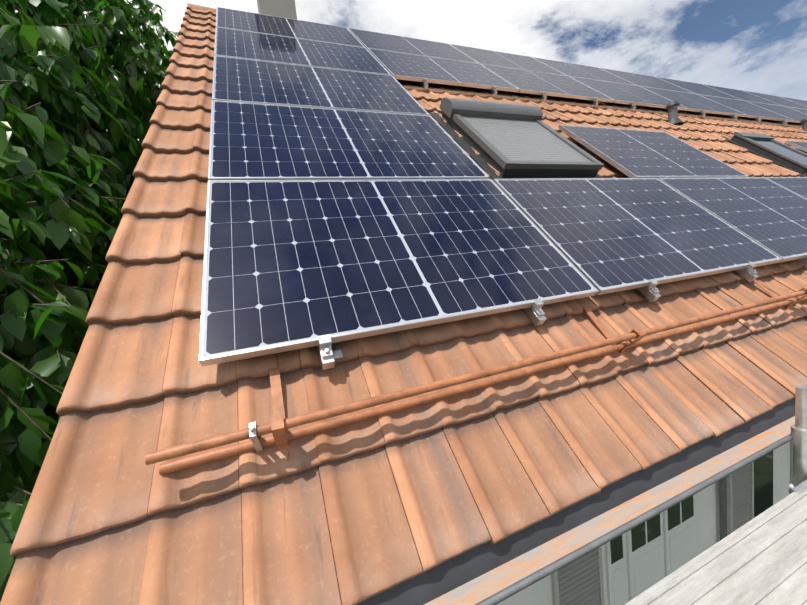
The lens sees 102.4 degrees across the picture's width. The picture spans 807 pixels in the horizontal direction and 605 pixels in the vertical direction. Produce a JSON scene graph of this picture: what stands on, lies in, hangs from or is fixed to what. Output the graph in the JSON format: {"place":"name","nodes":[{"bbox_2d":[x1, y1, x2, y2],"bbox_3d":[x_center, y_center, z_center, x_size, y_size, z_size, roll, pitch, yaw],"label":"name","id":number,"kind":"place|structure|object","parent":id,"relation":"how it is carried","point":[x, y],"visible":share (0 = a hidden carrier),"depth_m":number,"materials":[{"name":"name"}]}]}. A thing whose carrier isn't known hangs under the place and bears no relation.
{"place":"outdoors","nodes":[
{"label":"outdoors","id":0,"kind":"place"},
{"bbox_2d":[0,0,178,601],"bbox_3d":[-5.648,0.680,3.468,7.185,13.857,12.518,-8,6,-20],"label":"tree","id":1,"kind":"object","parent":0,"point":[40,334],"depth_m":1.67,"materials":[{"name":"green plant"}]},
{"bbox_2d":[89,0,806,142],"label":"sky","id":2,"kind":"structure","parent":0,"point":[757,46],"materials":[{"name":"white"}]},
{"bbox_2d":[496,441,789,604],"bbox_3d":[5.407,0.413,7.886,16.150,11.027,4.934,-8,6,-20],"label":"house walls","id":3,"kind":"structure","parent":0,"point":[707,532],"depth_m":5.20,"materials":[{"name":"white paint"}]},
{"bbox_2d":[0,5,806,604],"bbox_3d":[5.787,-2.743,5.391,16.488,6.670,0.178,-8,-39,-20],"label":"roof tiles","id":4,"kind":"object","parent":3,"relation":"attached to","point":[356,513],"visible":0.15,"depth_m":1.08,"materials":[{"name":"orange ceramic"}]},
{"bbox_2d":[187,3,347,28],"bbox_3d":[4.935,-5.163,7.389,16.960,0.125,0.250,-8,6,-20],"label":"roof ridge caps","id":5,"kind":"object","parent":4,"relation":"on","point":[198,7],"depth_m":4.40,"materials":[{"name":"orange ceramic"}]},
{"bbox_2d":[145,280,806,474],"bbox_3d":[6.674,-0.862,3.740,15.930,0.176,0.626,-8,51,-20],"label":"snow guard rail","id":6,"kind":"object","parent":4,"relation":"on","point":[278,425],"visible":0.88,"depth_m":1.06,"materials":[{"name":"metal"}]},
{"bbox_2d":[318,78,806,369],"bbox_3d":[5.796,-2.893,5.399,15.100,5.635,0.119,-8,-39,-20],"label":"panel mounting brackets","id":7,"kind":"object","parent":4,"relation":"on","point":[535,313],"visible":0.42,"depth_m":3.67,"materials":[{"name":"metal"}]},
{"bbox_2d":[199,7,806,365],"bbox_3d":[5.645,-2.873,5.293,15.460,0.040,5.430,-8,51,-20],"label":"solar panels","id":8,"kind":"object","parent":7,"relation":"on","point":[354,191],"visible":1,"depth_m":2.03,"materials":[{"name":"glass"}]},
{"bbox_2d":[356,399,794,604],"bbox_3d":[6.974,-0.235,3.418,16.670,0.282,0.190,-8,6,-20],"label":"eave gutter","id":9,"kind":"object","parent":4,"relation":"attached to","point":[501,570],"depth_m":0.98,"materials":[{"name":"metal"}]},
{"bbox_2d":[429,98,806,178],"bbox_3d":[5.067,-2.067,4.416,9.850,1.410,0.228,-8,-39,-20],"label":"roof windows","id":10,"kind":"structure","parent":4,"relation":"in","point":[512,141],"depth_m":2.89,"materials":[{"name":"grey glass"}]},
{"bbox_2d":[665,101,806,133],"bbox_3d":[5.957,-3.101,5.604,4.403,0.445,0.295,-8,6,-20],"label":"roof vent pipes","id":11,"kind":"object","parent":4,"relation":"on","point":[671,107],"visible":0.6,"depth_m":4.83,"materials":[{"name":"grey metal"}]},
{"bbox_2d":[551,440,792,604],"bbox_3d":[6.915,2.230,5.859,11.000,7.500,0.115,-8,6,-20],"label":"facade windows","id":12,"kind":"structure","parent":3,"relation":"in","point":[660,546],"depth_m":4.72,"materials":[{"name":"white paint"}]},
{"bbox_3d":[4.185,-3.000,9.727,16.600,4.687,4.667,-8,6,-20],"label":"roof slope","id":13,"kind":"object","parent":3,"relation":"on","visible":0},
{"bbox_2d":[257,0,296,19],"bbox_3d":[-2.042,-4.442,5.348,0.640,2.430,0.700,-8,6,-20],"label":"chimney","id":14,"kind":"object","parent":13,"relation":"on","point":[283,8],"depth_m":5.06,"materials":[{"name":"beige paint"}]},
{"label":"ground","id":15,"kind":"structure","parent":0,"visible":0},
{"bbox_2d":[624,386,806,604],"bbox_3d":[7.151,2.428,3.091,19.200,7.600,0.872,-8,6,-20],"label":"scaffold","id":16,"kind":"object","parent":15,"relation":"on","point":[760,559],"visible":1,"depth_m":0.91,"materials":[{"name":"wood"}]}
]}

